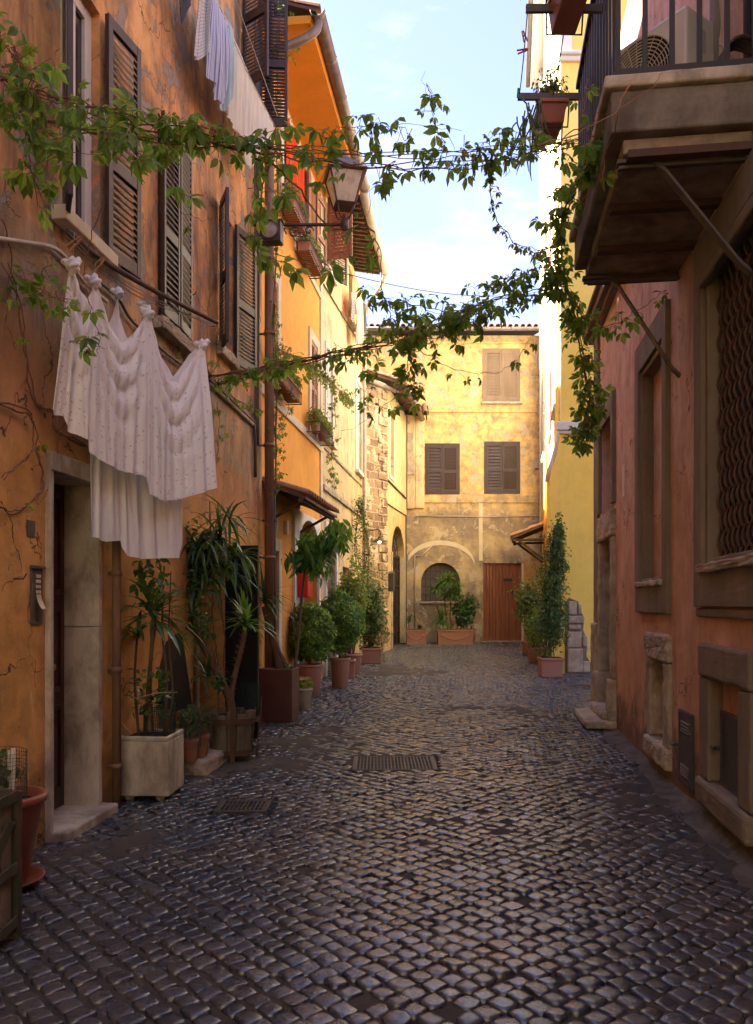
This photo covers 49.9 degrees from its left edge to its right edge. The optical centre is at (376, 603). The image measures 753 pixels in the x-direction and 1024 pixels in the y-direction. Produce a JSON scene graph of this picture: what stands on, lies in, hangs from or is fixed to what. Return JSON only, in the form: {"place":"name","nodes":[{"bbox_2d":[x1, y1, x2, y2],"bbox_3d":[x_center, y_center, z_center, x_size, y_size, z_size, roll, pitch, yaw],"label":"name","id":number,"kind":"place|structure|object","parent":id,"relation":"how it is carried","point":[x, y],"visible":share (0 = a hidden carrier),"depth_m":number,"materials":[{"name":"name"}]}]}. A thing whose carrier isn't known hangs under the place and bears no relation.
{"place":"outdoors","nodes":[
{"label":"outdoors","id":0,"kind":"place"},
{"bbox_2d":[0,642,752,1023],"bbox_3d":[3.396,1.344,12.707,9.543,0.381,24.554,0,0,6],"label":"cobblestone road","id":1,"kind":"structure","parent":0,"point":[248,848],"depth_m":4.24,"materials":[{"name":"grey stone"}]},
{"bbox_2d":[0,788,21,941],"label":"wooden crate","id":2,"kind":"object","parent":1,"relation":"on","point":[10,862],"visible":1,"depth_m":3.58,"materials":[{"name":"brown wood"}]},
{"bbox_2d":[0,746,47,890],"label":"round pot","id":3,"kind":"object","parent":1,"relation":"on","point":[34,798],"visible":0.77,"depth_m":4.26,"materials":[{"name":"ceramic"}]},
{"bbox_2d":[0,0,287,848],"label":"orange house","id":4,"kind":"structure","parent":1,"relation":"on","point":[67,655],"depth_m":5.95,"materials":[{"name":"paint"}]},
{"bbox_2d":[5,264,80,322],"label":"climbing vine","id":5,"kind":"object","parent":4,"relation":"attached to","point":[30,288],"visible":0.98,"depth_m":4.70,"materials":[{"name":"green plant"}]},
{"bbox_2d":[0,219,88,514],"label":"climbing vine","id":6,"kind":"object","parent":4,"relation":"attached to","point":[44,447],"visible":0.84,"depth_m":4.78,"materials":[{"name":"brown plant"}]},
{"bbox_2d":[53,483,63,808],"bbox_3d":[-2.246,0.295,5.459,0.130,2.270,0.638,0,0,6],"label":"door","id":7,"kind":"structure","parent":4,"relation":"in","point":[58,508],"depth_m":5.69,"materials":[{"name":"red wood"}]},
{"bbox_2d":[61,0,90,227],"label":"window","id":8,"kind":"structure","parent":4,"relation":"in","point":[81,200],"depth_m":5.74,"materials":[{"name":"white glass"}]},
{"bbox_2d":[69,208,108,366],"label":"climbing vine","id":9,"kind":"object","parent":4,"relation":"attached to","point":[84,342],"visible":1,"depth_m":4.58,"materials":[{"name":"green plant"}]},
{"bbox_2d":[65,228,218,323],"bbox_3d":[-1.627,-2.294,5.825,0.075,0.080,1.717,0,0,21],"label":"laundry pole","id":10,"kind":"object","parent":4,"relation":"attached to","point":[107,263],"visible":0.94,"depth_m":5.67,"materials":[{"name":"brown wood"}]},
{"bbox_2d":[64,231,216,338],"bbox_3d":[-1.700,-2.264,5.822,0.223,0.357,1.733,0,0,20],"label":"clothes line","id":11,"kind":"object","parent":10,"relation":"hanging from","point":[179,311],"visible":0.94,"depth_m":5.75,"materials":[{"name":"metal"}]},
{"bbox_2d":[66,235,83,250],"bbox_3d":[-1.859,-2.230,5.000,0.112,0.048,0.016,-38,0,0],"label":"clothes peg","id":12,"kind":"object","parent":11,"relation":"attached to","point":[78,240],"visible":1,"depth_m":4.99,"materials":[{"name":"brown wood"}]},
{"bbox_2d":[90,256,105,272],"bbox_3d":[-1.829,-2.237,5.330,0.048,0.112,0.016,40,0,0],"label":"clothes peg","id":13,"kind":"object","parent":11,"relation":"attached to","point":[100,261],"visible":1,"depth_m":5.32,"materials":[{"name":"brown wood"}]},
{"bbox_2d":[53,255,216,500],"bbox_3d":[-1.657,-1.475,5.759,0.199,1.410,1.677,0,0,21],"label":"floral sheet","id":14,"kind":"object","parent":11,"relation":"hanging from","point":[126,405],"visible":0.94,"depth_m":5.75,"materials":[{"name":"fabric"}]},
{"bbox_2d":[90,286,196,558],"bbox_3d":[-1.703,-1.297,6.040,0.180,1.929,1.271,0,0,18],"label":"white sheet","id":15,"kind":"object","parent":11,"relation":"hanging from","point":[133,515],"visible":0.42,"depth_m":5.88,"materials":[{"name":"fabric"}]},
{"bbox_2d":[176,331,263,463],"bbox_3d":[-1.656,-2.182,8.758,0.239,1.444,2.930,0,0,6],"label":"climbing vine","id":16,"kind":"object","parent":4,"relation":"attached to","point":[236,401],"visible":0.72,"depth_m":8.57,"materials":[{"name":"green plant"}]},
{"bbox_2d":[241,0,241,55],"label":"window","id":17,"kind":"structure","parent":4,"relation":"in","point":[241,0],"depth_m":10.20,"materials":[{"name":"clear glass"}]},
{"bbox_2d":[225,545,258,738],"bbox_3d":[-1.487,0.415,8.889,0.390,2.110,0.060,0,0,6],"label":"door","id":18,"kind":"structure","parent":4,"relation":"in","point":[248,672],"depth_m":8.87,"materials":[{"name":"black paint"}]},
{"bbox_2d":[219,0,277,125],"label":"clothes line","id":19,"kind":"object","parent":4,"relation":"attached to","point":[257,61],"visible":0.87,"depth_m":8.69,"materials":[{"name":"metal"}]},
{"bbox_2d":[179,0,190,23],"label":"dark garment","id":20,"kind":"object","parent":19,"relation":"hanging from","point":[184,5],"visible":1,"depth_m":7.13,"materials":[{"name":"fabric"}]},
{"bbox_2d":[194,0,218,59],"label":"hanging shirt","id":21,"kind":"object","parent":19,"relation":"hanging from","point":[202,42],"visible":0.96,"depth_m":7.46,"materials":[{"name":"white fabric"}]},
{"bbox_2d":[206,0,229,103],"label":"hanging shirt","id":22,"kind":"object","parent":19,"relation":"hanging from","point":[217,65],"visible":1,"depth_m":7.74,"materials":[{"name":"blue fabric"}]},
{"bbox_2d":[219,7,234,111],"bbox_3d":[-1.494,-5.334,8.052,0.069,0.992,0.313,0,0,16],"label":"garment","id":23,"kind":"object","parent":19,"relation":"hanging from","point":[228,98],"visible":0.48,"depth_m":8.12,"materials":[{"name":"fabric"}]},
{"bbox_2d":[227,39,273,168],"bbox_3d":[-1.394,-5.341,9.008,0.073,1.023,1.835,0,0,8],"label":"linen sheet","id":24,"kind":"object","parent":19,"relation":"hanging from","point":[247,114],"visible":0.67,"depth_m":8.79,"materials":[{"name":"white fabric"}]},
{"bbox_2d":[256,218,284,246],"bbox_3d":[-1.294,-4.501,9.768,0.350,0.298,0.190,0,0,8],"label":"floodlight","id":25,"kind":"object","parent":4,"relation":"attached to","point":[274,236],"visible":0.69,"depth_m":9.69,"materials":[{"name":"metal"}]},
{"bbox_2d":[0,11,599,234],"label":"climbing vine","id":26,"kind":"object","parent":4,"relation":"attached to","point":[192,135],"visible":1,"depth_m":4.35,"materials":[{"name":"green plant"}]},
{"bbox_2d":[242,148,383,295],"bbox_3d":[-0.201,-2.269,5.011,0.534,0.845,1.387,0,0,41],"label":"climbing vine","id":27,"kind":"object","parent":26,"relation":"attached to","point":[261,218],"visible":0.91,"depth_m":4.74,"materials":[{"name":"green plant"}]},
{"bbox_2d":[481,156,544,259],"bbox_3d":[0.913,-2.509,5.397,0.129,0.295,1.317,0,0,26],"label":"climbing vine","id":28,"kind":"object","parent":26,"relation":"hanging from","point":[490,181],"visible":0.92,"depth_m":5.12,"materials":[{"name":"green plant"}]},
{"bbox_2d":[253,149,366,236],"bbox_3d":[-0.847,-5.013,9.921,1.423,1.198,0.507,0,0,-10],"label":"street lantern","id":29,"kind":"object","parent":4,"relation":"attached to","point":[343,196],"visible":0.75,"depth_m":9.89,"materials":[{"name":"metal"}]},
{"bbox_2d":[208,257,582,430],"bbox_3d":[-0.397,-2.039,6.770,3.893,1.250,1.558,0,0,31],"label":"climbing vine","id":30,"kind":"object","parent":4,"relation":"attached to","point":[453,323],"visible":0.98,"depth_m":6.29,"materials":[{"name":"green plant"}]},
{"bbox_2d":[273,253,537,295],"bbox_3d":[1.045,-5.275,13.090,0.012,1.662,7.336,0,0,40],"label":"overhead wire","id":31,"kind":"object","parent":4,"relation":"attached to","point":[382,282],"visible":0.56,"depth_m":11.95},
{"bbox_2d":[110,558,209,799],"bbox_3d":[-1.737,0.549,6.316,0.899,1.902,0.834,0,0,3],"label":"stone planter","id":32,"kind":"object","parent":1,"relation":"on","point":[152,759],"visible":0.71,"depth_m":6.25,"materials":[{"name":"stone"}]},
{"bbox_2d":[158,633,191,737],"bbox_3d":[-1.799,0.875,7.195,0.119,1.250,0.514,0,0,12],"label":"leaning board","id":33,"kind":"object","parent":1,"relation":"on","point":[182,698],"visible":0.36,"depth_m":7.28,"materials":[{"name":"black paint"}]},
{"bbox_2d":[184,742,229,775],"bbox_3d":[-1.613,1.460,7.578,0.405,0.206,1.051,0,0,6],"label":"stone step","id":34,"kind":"object","parent":1,"relation":"on","point":[211,761],"visible":0.34,"depth_m":7.14,"materials":[{"name":"stone"}]},
{"bbox_2d":[175,703,212,761],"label":"potted plant","id":35,"kind":"object","parent":34,"relation":"on","point":[191,745],"visible":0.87,"depth_m":7.00,"materials":[{"name":"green plant"}]},
{"bbox_2d":[182,703,217,756],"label":"potted plant","id":36,"kind":"object","parent":34,"relation":"on","point":[202,751],"visible":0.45,"depth_m":7.25,"materials":[{"name":"green plant"}]},
{"bbox_2d":[180,493,284,763],"bbox_3d":[-1.544,0.230,7.864,1.180,2.540,0.984,0,0,-33],"label":"barrel planter","id":37,"kind":"object","parent":1,"relation":"on","point":[232,729],"visible":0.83,"depth_m":7.74,"materials":[{"name":"grey wood"}]},
{"bbox_2d":[213,799,271,813],"bbox_3d":[-0.990,1.513,6.025,0.380,0.034,0.350,0,0,0],"label":"manhole grate","id":38,"kind":"object","parent":1,"relation":"on","point":[236,806],"visible":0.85,"depth_m":6.01,"materials":[{"name":"metal"}]},
{"bbox_2d":[259,564,298,721],"bbox_3d":[-1.440,0.480,10.369,0.916,1.984,0.848,0,0,7],"label":"cube planter","id":39,"kind":"object","parent":1,"relation":"on","point":[279,683],"visible":0.79,"depth_m":10.12,"materials":[{"name":"ceramic"}]},
{"bbox_2d":[299,676,315,709],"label":"potted plant","id":40,"kind":"object","parent":1,"relation":"on","point":[305,694],"visible":0.87,"depth_m":11.07,"materials":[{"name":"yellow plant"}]},
{"bbox_2d":[288,601,337,696],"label":"potted bush","id":41,"kind":"object","parent":1,"relation":"on","point":[315,641],"visible":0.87,"depth_m":12.31,"materials":[{"name":"green plant"}]},
{"bbox_2d":[262,0,369,678],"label":"bright orange house","id":42,"kind":"structure","parent":1,"relation":"on","point":[317,97],"depth_m":12.29,"materials":[{"name":"paint"}]},
{"bbox_2d":[276,509,277,534],"bbox_3d":[-1.450,-1.149,11.318,0.055,0.437,0.380,0,0,7],"label":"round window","id":43,"kind":"structure","parent":42,"relation":"in","point":[276,509],"depth_m":11.44,"materials":[{"name":"grey glass"}]},
{"bbox_2d":[264,1,300,496],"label":"climbing vine","id":44,"kind":"object","parent":42,"relation":"attached to","point":[273,320],"visible":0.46,"depth_m":10.37,"materials":[{"name":"green plant"}]},
{"bbox_2d":[264,352,302,404],"bbox_3d":[-1.287,-3.206,11.413,0.325,0.528,1.389,0,0,7],"label":"window box","id":45,"kind":"object","parent":42,"relation":"attached to","point":[293,382],"visible":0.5,"depth_m":11.47,"materials":[{"name":"ceramic"}]},
{"bbox_2d":[284,143,285,187],"bbox_3d":[-1.485,-6.535,12.491,0.050,1.370,1.144,0,0,7],"label":"window","id":46,"kind":"structure","parent":42,"relation":"in","point":[284,143],"depth_m":12.79,"materials":[{"name":"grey wood"}]},
{"bbox_2d":[280,180,310,236],"bbox_3d":[-1.198,-5.901,12.021,0.309,0.518,1.089,0,0,7],"label":"window box","id":47,"kind":"object","parent":42,"relation":"attached to","point":[300,212],"visible":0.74,"depth_m":11.87,"materials":[{"name":"plant"}]},
{"bbox_2d":[298,572,311,597],"bbox_3d":[-1.132,-0.324,12.807,0.175,0.448,0.358,0,0,7],"label":"mailbox","id":48,"kind":"object","parent":42,"relation":"attached to","point":[307,593],"visible":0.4,"depth_m":12.64,"materials":[{"name":"red paint"}]},
{"bbox_2d":[295,228,324,278],"bbox_3d":[-1.069,-5.770,13.173,0.305,0.556,1.285,0,0,7],"label":"window box","id":49,"kind":"object","parent":42,"relation":"attached to","point":[308,252],"visible":0.92,"depth_m":12.96,"materials":[{"name":"ceramic"}]},
{"bbox_2d":[274,341,358,489],"bbox_3d":[-0.904,-2.819,13.023,0.522,2.234,4.757,0,0,10],"label":"climbing vine","id":50,"kind":"object","parent":42,"relation":"attached to","point":[342,396],"visible":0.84,"depth_m":13.13,"materials":[{"name":"green plant"}]},
{"bbox_2d":[306,407,333,445],"bbox_3d":[-0.967,-3.096,14.017,0.308,0.508,1.432,0,0,7],"label":"window box","id":51,"kind":"object","parent":42,"relation":"attached to","point":[320,423],"visible":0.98,"depth_m":13.64,"materials":[{"name":"plant"}]},
{"bbox_2d":[281,518,352,688],"bbox_3d":[-0.850,0.121,11.281,1.076,2.660,0.827,0,0,0],"label":"potted tree","id":52,"kind":"object","parent":1,"relation":"on","point":[308,554],"visible":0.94,"depth_m":11.19,"materials":[{"name":"green plant"}]},
{"bbox_2d":[319,588,365,687],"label":"potted bush","id":53,"kind":"object","parent":1,"relation":"on","point":[348,622],"visible":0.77,"depth_m":13.43,"materials":[{"name":"green plant"}]},
{"bbox_2d":[329,539,375,674],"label":"potted shrub","id":54,"kind":"object","parent":1,"relation":"on","point":[356,590],"visible":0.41,"depth_m":15.49,"materials":[{"name":"green plant"}]},
{"bbox_2d":[349,659,355,678],"bbox_3d":[-0.546,1.199,15.000,0.324,0.346,0.304,0,0,0],"label":"terracotta pot","id":55,"kind":"object","parent":1,"relation":"on","point":[352,668],"visible":0.45,"depth_m":14.87,"materials":[{"name":"ceramic"}]},
{"bbox_2d":[322,190,388,677],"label":"cream house","id":56,"kind":"structure","parent":1,"relation":"on","point":[348,449],"depth_m":17.24,"materials":[{"name":"paint"}]},
{"bbox_2d":[340,263,367,327],"bbox_3d":[-0.462,-6.512,17.694,0.175,0.836,4.409,0,0,8],"label":"drainpipe","id":57,"kind":"object","parent":56,"relation":"attached to","point":[359,290],"visible":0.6,"depth_m":18.64,"materials":[{"name":"metal"}]},
{"bbox_2d":[351,290,356,321],"bbox_3d":[-0.508,-6.495,17.498,0.072,0.808,0.633,0,0,7],"label":"striped towel","id":58,"kind":"object","parent":57,"relation":"hanging from","point":[353,312],"visible":1,"depth_m":17.48,"materials":[{"name":"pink fabric"}]},
{"bbox_2d":[355,294,363,343],"bbox_3d":[-0.392,-6.400,18.093,0.113,1.292,0.638,0,0,13],"label":"grey garment","id":59,"kind":"object","parent":57,"relation":"hanging from","point":[359,337],"visible":0.93,"depth_m":18.23,"materials":[{"name":"fabric"}]},
{"bbox_2d":[352,495,375,646],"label":"climbing plant","id":60,"kind":"object","parent":56,"relation":"attached to","point":[361,510],"visible":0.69,"depth_m":18.59,"materials":[{"name":"green plant"}]},
{"bbox_2d":[92,685,619,863],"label":"fallen leaves","id":61,"kind":"object","parent":1,"relation":"on","point":[398,812],"visible":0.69,"depth_m":5.65,"materials":[{"name":"brown plant"}]},
{"bbox_2d":[357,555,392,662],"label":"potted shrub","id":62,"kind":"object","parent":1,"relation":"on","point":[371,652],"visible":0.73,"depth_m":17.85,"materials":[{"name":"green plant"}]},
{"bbox_2d":[352,756,437,771],"bbox_3d":[0.170,1.513,7.650,0.780,0.034,0.660,0,0,0],"label":"manhole grate","id":63,"kind":"object","parent":1,"relation":"on","point":[391,763],"visible":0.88,"depth_m":7.62,"materials":[{"name":"metal"}]},
{"bbox_2d":[366,367,424,651],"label":"stone corner house","id":64,"kind":"structure","parent":1,"relation":"on","point":[386,468],"depth_m":21.47,"materials":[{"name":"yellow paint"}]},
{"bbox_2d":[369,529,387,542],"bbox_3d":[-0.035,-1.655,19.800,0.622,0.350,0.400,0,0,0],"label":"wall lamp","id":65,"kind":"object","parent":64,"relation":"attached to","point":[379,539],"visible":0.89,"depth_m":19.77,"materials":[{"name":"metal"}]},
{"bbox_2d":[388,571,394,591],"bbox_3d":[0.403,-0.594,21.400,0.150,0.528,0.320,0,0,10],"label":"mailbox","id":66,"kind":"object","parent":64,"relation":"attached to","point":[391,581],"visible":1,"depth_m":21.25,"materials":[{"name":"grey paint"}]},
{"bbox_2d":[405,610,426,644],"bbox_3d":[1.150,0.664,23.797,0.615,1.051,0.451,0,0,0],"label":"terracotta trough","id":67,"kind":"object","parent":1,"relation":"on","point":[417,636],"visible":0.99,"depth_m":23.61,"materials":[{"name":"ceramic"}]},
{"bbox_2d":[427,570,479,644],"bbox_3d":[2.231,0.089,23.809,1.649,2.200,0.864,0,0,0],"label":"terracotta trough","id":68,"kind":"object","parent":1,"relation":"on","point":[457,636],"visible":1,"depth_m":23.67,"materials":[{"name":"plant"}]},
{"bbox_2d":[366,323,542,641],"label":"ochre house","id":69,"kind":"structure","parent":1,"relation":"on","point":[472,499],"depth_m":24.80,"materials":[{"name":"paint"}]},
{"bbox_2d":[421,563,458,600],"bbox_3d":[1.961,-0.673,24.960,1.192,1.192,0.200,0,0,0],"label":"arched window","id":70,"kind":"structure","parent":69,"relation":"in","point":[429,577],"depth_m":25.02,"materials":[{"name":"metal"}]},
{"bbox_2d":[425,443,459,493],"bbox_3d":[2.019,-4.133,24.810,1.060,1.560,0.080,0,0,0],"label":"window frame","id":71,"kind":"structure","parent":69,"relation":"in","point":[426,444],"depth_m":24.77,"materials":[{"name":"brown paint"}]},
{"bbox_2d":[483,348,519,400],"bbox_3d":[3.826,-6.998,24.810,1.137,1.636,0.080,0,0,0],"label":"window frame","id":72,"kind":"structure","parent":69,"relation":"in","point":[484,349],"depth_m":24.77,"materials":[{"name":"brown wood"}]},
{"bbox_2d":[484,441,519,493],"bbox_3d":[3.845,-4.172,24.810,1.098,1.598,0.080,0,0,0],"label":"window frame","id":73,"kind":"structure","parent":69,"relation":"in","point":[485,442],"depth_m":24.77,"materials":[{"name":"brown paint"}]},
{"bbox_2d":[483,563,520,640],"bbox_3d":[3.855,-0.047,24.895,1.173,2.405,0.110,0,0,0],"label":"door","id":74,"kind":"structure","parent":69,"relation":"in","point":[499,624],"depth_m":24.87,"materials":[{"name":"brown wood"}]},
{"bbox_2d":[507,575,542,655],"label":"potted shrub","id":75,"kind":"object","parent":1,"relation":"on","point":[526,600],"visible":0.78,"depth_m":19.87,"materials":[{"name":"green plant"}]},
{"bbox_2d":[521,606,543,662],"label":"potted shrub","id":76,"kind":"object","parent":1,"relation":"on","point":[532,649],"visible":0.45,"depth_m":17.91,"materials":[{"name":"green plant"}]},
{"bbox_2d":[525,512,570,676],"bbox_3d":[3.239,-0.188,15.268,0.854,3.109,0.717,0,0,0],"label":"potted hedge","id":77,"kind":"object","parent":1,"relation":"on","point":[551,630],"visible":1,"depth_m":15.15,"materials":[{"name":"plant"}]},
{"bbox_2d":[510,0,627,673],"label":"yellow house","id":78,"kind":"structure","parent":1,"relation":"on","point":[566,482],"depth_m":15.70,"materials":[{"name":"beige paint"}]},
{"bbox_2d":[569,0,752,857],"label":"salmon house","id":79,"kind":"structure","parent":1,"relation":"on","point":[671,624],"depth_m":5.60,"materials":[{"name":"pink paint"}]},
{"bbox_2d":[518,4,601,100],"bbox_3d":[1.277,-3.888,5.760,0.496,0.063,1.004,0,0,6],"label":"drying rack","id":80,"kind":"object","parent":79,"relation":"attached to","point":[548,9],"visible":0.75,"depth_m":5.58,"materials":[{"name":"grey paint"}]},
{"bbox_2d":[517,88,520,98],"bbox_3d":[1.072,-3.853,6.110,0.032,0.075,0.010,0,0,-29],"label":"clothes peg","id":81,"kind":"object","parent":80,"relation":"attached to","point":[518,90],"visible":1,"depth_m":6.11,"materials":[{"name":"green plastic"}]},
{"bbox_2d":[517,48,527,54],"bbox_3d":[1.012,-3.834,5.613,0.075,0.032,0.010,-15,0,0],"label":"clothes peg","id":82,"kind":"object","parent":80,"relation":"attached to","point":[522,50],"visible":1,"depth_m":5.61,"materials":[{"name":"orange plastic"}]},
{"bbox_2d":[521,30,527,42],"bbox_3d":[1.000,-3.844,5.484,0.032,0.075,0.010,-17,0,0],"label":"clothes peg","id":83,"kind":"object","parent":80,"relation":"attached to","point":[524,35],"visible":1,"depth_m":5.48,"materials":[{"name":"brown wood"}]},
{"bbox_2d":[530,67,569,143],"bbox_3d":[1.373,-3.937,6.360,0.315,0.524,0.344,0,0,0],"label":"flower box","id":84,"kind":"object","parent":80,"relation":"hanging from","point":[553,110],"visible":0.75,"depth_m":6.25,"materials":[{"name":"ceramic"}]},
{"bbox_2d":[507,96,549,180],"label":"trailing succulent","id":85,"kind":"object","parent":84,"relation":"hanging from","point":[536,121],"visible":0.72,"depth_m":6.10,"materials":[{"name":"green plant"}]},
{"bbox_2d":[545,0,586,35],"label":"flower box","id":86,"kind":"object","parent":80,"relation":"hanging from","point":[565,17],"visible":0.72,"depth_m":5.25,"materials":[{"name":"plastic"}]},
{"bbox_2d":[529,111,668,457],"bbox_3d":[1.462,-2.103,5.861,0.973,1.891,2.010,0,0,28],"label":"climbing vine","id":87,"kind":"object","parent":79,"relation":"attached to","point":[565,194],"visible":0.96,"depth_m":6.38,"materials":[{"name":"green plant"}]},
{"bbox_2d":[538,72,662,207],"bbox_3d":[1.405,-2.794,4.865,0.648,0.504,0.916,0,0,25],"label":"climbing vine","id":88,"kind":"object","parent":79,"relation":"attached to","point":[610,174],"visible":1,"depth_m":4.68,"materials":[{"name":"plant"}]},
{"bbox_2d":[621,5,713,68],"bbox_3d":[1.857,-3.390,5.395,0.314,0.700,0.674,0,0,-35],"label":"air conditioner","id":89,"kind":"object","parent":79,"relation":"on","point":[658,39],"visible":0.2,"depth_m":5.16,"materials":[{"name":"white metal"}]},
{"bbox_2d":[670,709,694,790],"bbox_3d":[2.323,1.095,6.151,0.095,0.554,0.419,0,0,8],"label":"hatch door","id":90,"kind":"structure","parent":79,"relation":"in","point":[686,720],"depth_m":6.10,"materials":[{"name":"grey paint"}]},
{"bbox_2d":[710,710,737,796],"bbox_3d":[2.248,0.955,5.190,0.095,0.494,0.464,0,0,8],"label":"hatch door","id":91,"kind":"structure","parent":79,"relation":"in","point":[728,747],"depth_m":5.23,"materials":[{"name":"grey paint"}]},
{"bbox_2d":[717,33,751,59],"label":"coiled hose","id":92,"kind":"object","parent":79,"relation":"hanging from","point":[742,43],"visible":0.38,"depth_m":5.05,"materials":[{"name":"black rubber"}]},
{"bbox_2d":[743,0,751,57],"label":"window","id":93,"kind":"structure","parent":79,"relation":"in","point":[747,4],"depth_m":5.24,"materials":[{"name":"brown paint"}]},
{"bbox_2d":[304,0,538,335],"label":"sky","id":94,"kind":"structure","parent":0,"point":[435,237],"materials":[{"name":"blue"}]},
{"bbox_2d":[602,728,752,894],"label":"pavement","id":95,"kind":"structure","parent":0,"point":[707,826],"depth_m":5.67,"materials":[{"name":"grey stone"}]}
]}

